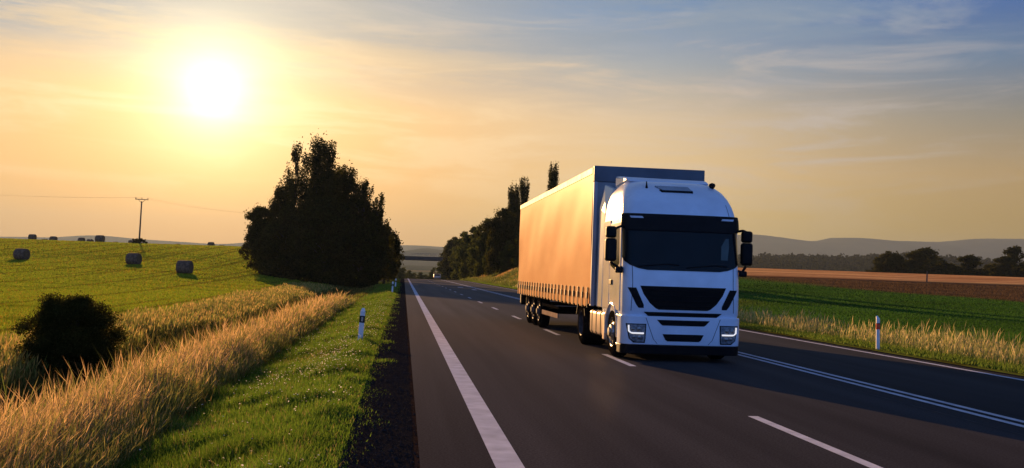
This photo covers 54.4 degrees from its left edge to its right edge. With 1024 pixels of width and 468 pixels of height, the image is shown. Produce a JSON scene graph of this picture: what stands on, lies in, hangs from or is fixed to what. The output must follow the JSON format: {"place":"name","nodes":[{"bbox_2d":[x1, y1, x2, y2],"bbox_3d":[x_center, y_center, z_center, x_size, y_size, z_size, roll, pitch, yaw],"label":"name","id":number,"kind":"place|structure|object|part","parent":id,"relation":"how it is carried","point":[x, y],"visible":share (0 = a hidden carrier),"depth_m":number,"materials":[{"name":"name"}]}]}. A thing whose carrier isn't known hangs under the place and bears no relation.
{"place":"outdoors","nodes":[
{"label":"outdoors","id":0,"kind":"place"},
{"bbox_2d":[0,281,335,391],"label":"field edge grass","id":1,"kind":"structure","parent":0,"point":[235,301],"depth_m":37.50,"materials":[{"name":"yellow plant"}]},
{"bbox_2d":[74,281,401,467],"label":"verge grass","id":2,"kind":"structure","parent":0,"point":[199,446],"depth_m":12.25,"materials":[{"name":"green plant"}]},
{"bbox_2d":[400,248,442,265],"bbox_3d":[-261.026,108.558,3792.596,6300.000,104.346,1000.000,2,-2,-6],"label":"hills","id":3,"kind":"structure","parent":0,"point":[428,251],"depth_m":3499.57,"materials":[{"name":"grey plant"}]},
{"bbox_2d":[0,240,1023,467],"bbox_3d":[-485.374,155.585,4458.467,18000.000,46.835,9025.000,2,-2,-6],"label":"ground","id":4,"kind":"structure","parent":0,"point":[905,278],"depth_m":129.63,"materials":[{"name":"green plant"}]},
{"bbox_2d":[13,248,29,259],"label":"hay bale","id":5,"kind":"object","parent":4,"relation":"on","point":[21,253],"visible":1,"depth_m":130.69,"materials":[{"name":"plastic"}]},
{"bbox_2d":[28,234,36,239],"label":"hay bale","id":6,"kind":"object","parent":4,"relation":"on","point":[32,236],"visible":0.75,"depth_m":230.82,"materials":[{"name":"plastic"}]},
{"bbox_2d":[49,236,57,239],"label":"hay bale","id":7,"kind":"object","parent":4,"relation":"on","point":[53,238],"visible":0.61,"depth_m":239.01,"materials":[{"name":"plastic"}]},
{"bbox_2d":[9,290,133,381],"bbox_3d":[-9.172,2.157,20.702,2.447,1.991,2.397,2,-2,-6],"label":"round bush","id":8,"kind":"object","parent":4,"relation":"on","point":[70,330],"visible":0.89,"depth_m":20.19,"materials":[{"name":"green plant"}]},
{"bbox_2d":[95,235,104,241],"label":"hay bale","id":9,"kind":"object","parent":4,"relation":"on","point":[99,238],"visible":0.88,"depth_m":229.47,"materials":[{"name":"plastic"}]},
{"bbox_2d":[125,253,141,264],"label":"hay bale","id":10,"kind":"object","parent":4,"relation":"on","point":[133,258],"visible":0.94,"depth_m":128.79,"materials":[{"name":"plastic"}]},
{"bbox_2d":[132,238,147,242],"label":"bush","id":11,"kind":"object","parent":4,"relation":"on","point":[137,240],"visible":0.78,"depth_m":224.69,"materials":[{"name":"green plant"}]},
{"bbox_2d":[135,197,147,238],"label":"utility pole","id":12,"kind":"object","parent":4,"relation":"on","point":[140,215],"visible":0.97,"depth_m":227.35,"materials":[{"name":"brown wood"}]},
{"bbox_2d":[0,238,327,351],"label":"hay field stubble","id":13,"kind":"object","parent":4,"relation":"on","point":[17,298],"visible":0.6,"depth_m":100.48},
{"bbox_2d":[0,288,356,467],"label":"tall dry grass","id":14,"kind":"structure","parent":4,"relation":"on","point":[66,422],"depth_m":12.15,"materials":[{"name":"beige plant"}]},
{"bbox_2d":[176,260,193,273],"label":"hay bale","id":15,"kind":"object","parent":4,"relation":"on","point":[184,266],"visible":0.94,"depth_m":111.47,"materials":[{"name":"plastic"}]},
{"bbox_2d":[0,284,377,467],"bbox_3d":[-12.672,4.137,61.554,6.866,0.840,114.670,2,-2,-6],"label":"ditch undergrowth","id":16,"kind":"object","parent":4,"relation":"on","point":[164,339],"visible":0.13,"depth_m":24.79,"materials":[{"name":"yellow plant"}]},
{"bbox_2d":[237,202,274,272],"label":"leafy tree","id":17,"kind":"object","parent":4,"relation":"on","point":[257,216],"visible":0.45,"depth_m":129.50,"materials":[{"name":"green plant"}]},
{"bbox_2d":[139,300,386,467],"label":"verge flowers","id":18,"kind":"object","parent":4,"relation":"on","point":[310,370],"visible":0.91,"depth_m":16.25,"materials":[{"name":"yellow plant"}]},
{"bbox_2d":[267,182,289,219],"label":"leafy tree","id":19,"kind":"object","parent":4,"relation":"on","point":[275,204],"visible":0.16,"depth_m":133.10,"materials":[{"name":"green plant"}]},
{"bbox_2d":[248,206,309,278],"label":"leafy tree","id":20,"kind":"object","parent":4,"relation":"on","point":[281,234],"visible":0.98,"depth_m":125.85,"materials":[{"name":"green plant"}]},
{"bbox_2d":[278,136,306,215],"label":"tall tree","id":21,"kind":"object","parent":4,"relation":"on","point":[295,158],"visible":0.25,"depth_m":134.67,"materials":[{"name":"green plant"}]},
{"bbox_2d":[282,128,349,261],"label":"tall tree","id":22,"kind":"object","parent":4,"relation":"on","point":[322,180],"visible":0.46,"depth_m":132.14,"materials":[{"name":"green plant"}]},
{"bbox_2d":[332,160,366,247],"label":"leafy tree","id":23,"kind":"object","parent":4,"relation":"on","point":[347,183],"visible":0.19,"depth_m":134.71,"materials":[{"name":"green plant"}]},
{"bbox_2d":[332,167,367,212],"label":"leafy tree","id":24,"kind":"object","parent":4,"relation":"on","point":[339,186],"visible":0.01,"depth_m":141.05,"materials":[{"name":"green plant"}]},
{"bbox_2d":[357,308,364,340],"bbox_3d":[-3.526,2.221,23.282,0.130,0.978,0.098,6,-1,-6],"label":"delineator post","id":25,"kind":"object","parent":4,"relation":"on","point":[361,322],"visible":0.82,"depth_m":23.24,"materials":[{"name":"white plastic"}]},
{"bbox_2d":[345,176,377,275],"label":"leafy tree","id":26,"kind":"object","parent":4,"relation":"on","point":[362,194],"visible":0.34,"depth_m":134.22,"materials":[{"name":"green plant"}]},
{"bbox_2d":[341,218,394,287],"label":"leafy tree","id":27,"kind":"object","parent":4,"relation":"on","point":[363,257],"visible":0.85,"depth_m":129.24,"materials":[{"name":"green plant"}]},
{"bbox_2d":[367,192,394,281],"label":"leafy tree","id":28,"kind":"object","parent":4,"relation":"on","point":[378,221],"visible":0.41,"depth_m":132.54,"materials":[{"name":"green plant"}]},
{"bbox_2d":[347,279,418,467],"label":"gravel shoulder","id":29,"kind":"object","parent":4,"relation":"on","point":[401,295],"visible":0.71,"depth_m":11.91},
{"bbox_2d":[330,298,419,467],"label":"gravel stones","id":30,"kind":"object","parent":29,"relation":"on","point":[382,425],"visible":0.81,"depth_m":11.34,"materials":[{"name":"grey gravel"}]},
{"bbox_2d":[382,224,403,283],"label":"leafy tree","id":31,"kind":"object","parent":4,"relation":"on","point":[393,262],"visible":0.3,"depth_m":145.10,"materials":[{"name":"green plant"}]},
{"bbox_2d":[382,251,404,281],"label":"leafy tree","id":32,"kind":"object","parent":4,"relation":"on","point":[396,271],"visible":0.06,"depth_m":170.96,"materials":[{"name":"green plant"}]},
{"bbox_2d":[395,265,410,278],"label":"leafy tree","id":33,"kind":"object","parent":4,"relation":"on","point":[402,274],"visible":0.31,"depth_m":395.68,"materials":[{"name":"green plant"}]},
{"bbox_2d":[405,270,417,278],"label":"leafy tree","id":34,"kind":"object","parent":4,"relation":"on","point":[410,274],"visible":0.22,"depth_m":416.25,"materials":[{"name":"green plant"}]},
{"bbox_2d":[417,272,427,278],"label":"leafy tree","id":35,"kind":"object","parent":4,"relation":"on","point":[420,276],"visible":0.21,"depth_m":429.12,"materials":[{"name":"green plant"}]},
{"bbox_2d":[402,253,444,260],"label":"overpass bridge","id":36,"kind":"structure","parent":4,"relation":"on","point":[420,258],"depth_m":316.13,"materials":[{"name":"concrete"}]},
{"bbox_2d":[424,270,437,279],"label":"leafy tree","id":37,"kind":"object","parent":4,"relation":"on","point":[430,275],"visible":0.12,"depth_m":425.07,"materials":[{"name":"green plant"}]},
{"bbox_2d":[432,246,448,279],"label":"leafy tree","id":38,"kind":"object","parent":4,"relation":"on","point":[440,269],"visible":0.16,"depth_m":343.48,"materials":[{"name":"green plant"}]},
{"bbox_2d":[439,236,459,279],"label":"leafy tree","id":39,"kind":"object","parent":4,"relation":"on","point":[445,262],"visible":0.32,"depth_m":298.15,"materials":[{"name":"green plant"}]},
{"bbox_2d":[448,231,469,279],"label":"leafy tree","id":40,"kind":"object","parent":4,"relation":"on","point":[454,275],"visible":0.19,"depth_m":260.93,"materials":[{"name":"green plant"}]},
{"bbox_2d":[455,225,477,278],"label":"leafy tree","id":41,"kind":"object","parent":4,"relation":"on","point":[464,271],"visible":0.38,"depth_m":225.36,"materials":[{"name":"green plant"}]},
{"bbox_2d":[467,247,476,277],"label":"leafy tree","id":42,"kind":"object","parent":4,"relation":"on","point":[471,268],"visible":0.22,"depth_m":210.43,"materials":[{"name":"green plant"}]},
{"bbox_2d":[465,218,494,276],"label":"leafy tree","id":43,"kind":"object","parent":4,"relation":"on","point":[481,246],"visible":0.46,"depth_m":196.68,"materials":[{"name":"green plant"}]},
{"bbox_2d":[482,244,493,275],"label":"leafy tree","id":44,"kind":"object","parent":4,"relation":"on","point":[484,259],"visible":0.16,"depth_m":188.09,"materials":[{"name":"green plant"}]},
{"bbox_2d":[460,267,518,287],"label":"bank grass","id":45,"kind":"structure","parent":4,"relation":"on","point":[509,277],"depth_m":154.54,"materials":[{"name":"green plant"}]},
{"bbox_2d":[475,206,519,273],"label":"leafy tree","id":46,"kind":"object","parent":4,"relation":"on","point":[504,223],"visible":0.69,"depth_m":177.03,"materials":[{"name":"green plant"}]},
{"bbox_2d":[497,240,514,272],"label":"leafy tree","id":47,"kind":"object","parent":4,"relation":"on","point":[506,258],"visible":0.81,"depth_m":172.20,"materials":[{"name":"green plant"}]},
{"bbox_2d":[507,180,516,212],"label":"poplar tree","id":48,"kind":"object","parent":4,"relation":"on","point":[512,196],"visible":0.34,"depth_m":188.06,"materials":[{"name":"green plant"}]},
{"bbox_2d":[507,227,519,267],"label":"leafy tree","id":49,"kind":"object","parent":4,"relation":"on","point":[515,252],"visible":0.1,"depth_m":166.68,"materials":[{"name":"green plant"}]},
{"bbox_2d":[506,202,520,236],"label":"leafy tree","id":50,"kind":"object","parent":4,"relation":"on","point":[515,209],"visible":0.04,"depth_m":186.53,"materials":[{"name":"green plant"}]},
{"bbox_2d":[514,180,520,204],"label":"poplar tree","id":51,"kind":"object","parent":4,"relation":"on","point":[517,194],"visible":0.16,"depth_m":191.36,"materials":[{"name":"green plant"}]},
{"bbox_2d":[519,176,529,204],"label":"poplar tree","id":52,"kind":"object","parent":4,"relation":"on","point":[524,193],"visible":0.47,"depth_m":188.55,"materials":[{"name":"green plant"}]},
{"bbox_2d":[546,161,559,190],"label":"poplar tree","id":53,"kind":"object","parent":4,"relation":"on","point":[553,182],"visible":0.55,"depth_m":188.98,"materials":[{"name":"green plant"}]},
{"bbox_2d":[468,281,1023,377],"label":"gravel shoulder","id":54,"kind":"object","parent":4,"relation":"on","point":[883,352],"visible":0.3,"depth_m":24.18},
{"bbox_2d":[876,316,879,349],"bbox_3d":[9.584,2.686,26.101,0.108,1.077,0.082,1,-1,-6],"label":"delineator post","id":55,"kind":"object","parent":4,"relation":"on","point":[877,332],"visible":0.82,"depth_m":26.07,"materials":[{"name":"white plastic"}]},
{"bbox_2d":[738,276,1023,359],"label":"meadow grass","id":56,"kind":"structure","parent":4,"relation":"on","point":[999,327],"depth_m":99.17,"materials":[{"name":"green plant"}]},
{"bbox_2d":[872,251,907,272],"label":"leafy tree","id":57,"kind":"object","parent":4,"relation":"on","point":[886,254],"visible":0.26,"depth_m":312.80,"materials":[{"name":"green plant"}]},
{"bbox_2d":[869,256,920,273],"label":"leafy tree","id":58,"kind":"object","parent":4,"relation":"on","point":[887,261],"visible":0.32,"depth_m":309.60,"materials":[{"name":"green plant"}]},
{"bbox_2d":[890,250,932,273],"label":"leafy tree","id":59,"kind":"object","parent":4,"relation":"on","point":[918,258],"visible":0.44,"depth_m":308.81,"materials":[{"name":"green plant"}]},
{"bbox_2d":[910,247,942,263],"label":"leafy tree","id":60,"kind":"object","parent":4,"relation":"on","point":[932,254],"visible":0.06,"depth_m":324.05,"materials":[{"name":"green plant"}]},
{"bbox_2d":[923,262,949,274],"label":"leafy tree","id":61,"kind":"object","parent":4,"relation":"on","point":[931,264],"visible":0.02,"depth_m":312.69,"materials":[{"name":"green plant"}]},
{"bbox_2d":[923,259,961,273],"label":"leafy tree","id":62,"kind":"object","parent":4,"relation":"on","point":[935,261],"visible":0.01,"depth_m":318.43,"materials":[{"name":"green plant"}]},
{"bbox_2d":[923,261,968,274],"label":"leafy tree","id":63,"kind":"object","parent":4,"relation":"on","point":[942,268],"visible":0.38,"depth_m":306.04,"materials":[{"name":"green plant"}]},
{"bbox_2d":[955,254,983,275],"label":"leafy tree","id":64,"kind":"object","parent":4,"relation":"on","point":[970,262],"visible":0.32,"depth_m":316.13,"materials":[{"name":"green plant"}]},
{"bbox_2d":[980,263,996,271],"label":"leafy tree","id":65,"kind":"object","parent":4,"relation":"on","point":[990,265],"visible":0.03,"depth_m":327.89,"materials":[{"name":"green plant"}]},
{"bbox_2d":[979,255,1020,276],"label":"leafy tree","id":66,"kind":"object","parent":4,"relation":"on","point":[1004,265],"visible":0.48,"depth_m":311.01,"materials":[{"name":"green plant"}]},
{"bbox_2d":[989,245,1023,276],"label":"leafy tree","id":67,"kind":"object","parent":4,"relation":"on","point":[1013,252],"visible":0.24,"depth_m":317.79,"materials":[{"name":"green plant"}]},
{"bbox_2d":[1011,265,1023,276],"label":"leafy tree","id":68,"kind":"object","parent":4,"relation":"on","point":[1021,269],"visible":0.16,"depth_m":313.08,"materials":[{"name":"green plant"}]},
{"bbox_2d":[0,234,1023,260],"bbox_3d":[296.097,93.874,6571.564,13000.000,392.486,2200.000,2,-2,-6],"label":"mountains","id":69,"kind":"structure","parent":0,"point":[990,248],"depth_m":6277.99,"materials":[{"name":"rock"},{"name":"soil"},{"name":"vegetation"}]},
{"bbox_2d":[0,0,1023,246],"label":"sky","id":70,"kind":"structure","parent":0,"point":[814,120],"materials":[{"name":"orange"}]},
{"bbox_2d":[404,279,1023,467],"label":"road","id":71,"kind":"structure","parent":0,"point":[566,398],"depth_m":13.58,"materials":[{"name":"grey asphalt"}]},
{"bbox_2d":[404,281,419,467],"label":"pavement edge","id":72,"kind":"object","parent":71,"relation":"on","point":[416,449],"visible":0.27,"depth_m":12.12,"materials":[{"name":"concrete"}]},
{"bbox_2d":[433,274,440,279],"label":"distant car","id":73,"kind":"object","parent":71,"relation":"on","point":[437,276],"visible":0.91,"depth_m":246.31,"materials":[{"name":"paint"}]},
{"bbox_2d":[517,166,752,358],"bbox_3d":[2.435,0.763,28.197,3.040,4.190,16.846,2,-2,-6],"label":"articulated truck","id":74,"kind":"object","parent":71,"relation":"on","point":[632,260],"visible":1,"depth_m":20.27,"materials":[{"name":"paint"}]},
{"bbox_3d":[2.134,0.666,20.646,0.060,1.800,1.020,2,-2,-6],"label":"door","id":75,"kind":"part","parent":74,"relation":"part of","materials":[{"name":"paint"}]},
{"bbox_2d":[408,279,1023,467],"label":"road markings","id":76,"kind":"object","parent":71,"relation":"on","point":[501,451],"visible":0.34,"depth_m":13.05,"materials":[{"name":"paint"}]},
{"bbox_2d":[710,383,1022,434],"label":"worn road markings","id":77,"kind":"object","parent":71,"relation":"on","point":[905,403],"visible":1,"depth_m":13.22,"materials":[{"name":"paint"}]},
{"bbox_2d":[471,281,1023,373],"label":"verge grass","id":78,"kind":"structure","parent":0,"point":[976,361],"depth_m":26.14,"materials":[{"name":"green plant"}]},
{"bbox_2d":[514,285,1023,364],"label":"tall dry grass","id":79,"kind":"structure","parent":0,"point":[768,318],"depth_m":27.00,"materials":[{"name":"beige plant"}]},
{"bbox_3d":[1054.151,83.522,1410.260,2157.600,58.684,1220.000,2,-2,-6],"label":"hillside","id":80,"kind":"structure","parent":0,"visible":0},
{"bbox_2d":[738,250,1023,271],"bbox_3d":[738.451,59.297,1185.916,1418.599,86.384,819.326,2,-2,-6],"label":"forest","id":81,"kind":"object","parent":80,"relation":"on","point":[840,262],"visible":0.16,"depth_m":1280.82,"materials":[{"name":"green plant"}]}
]}

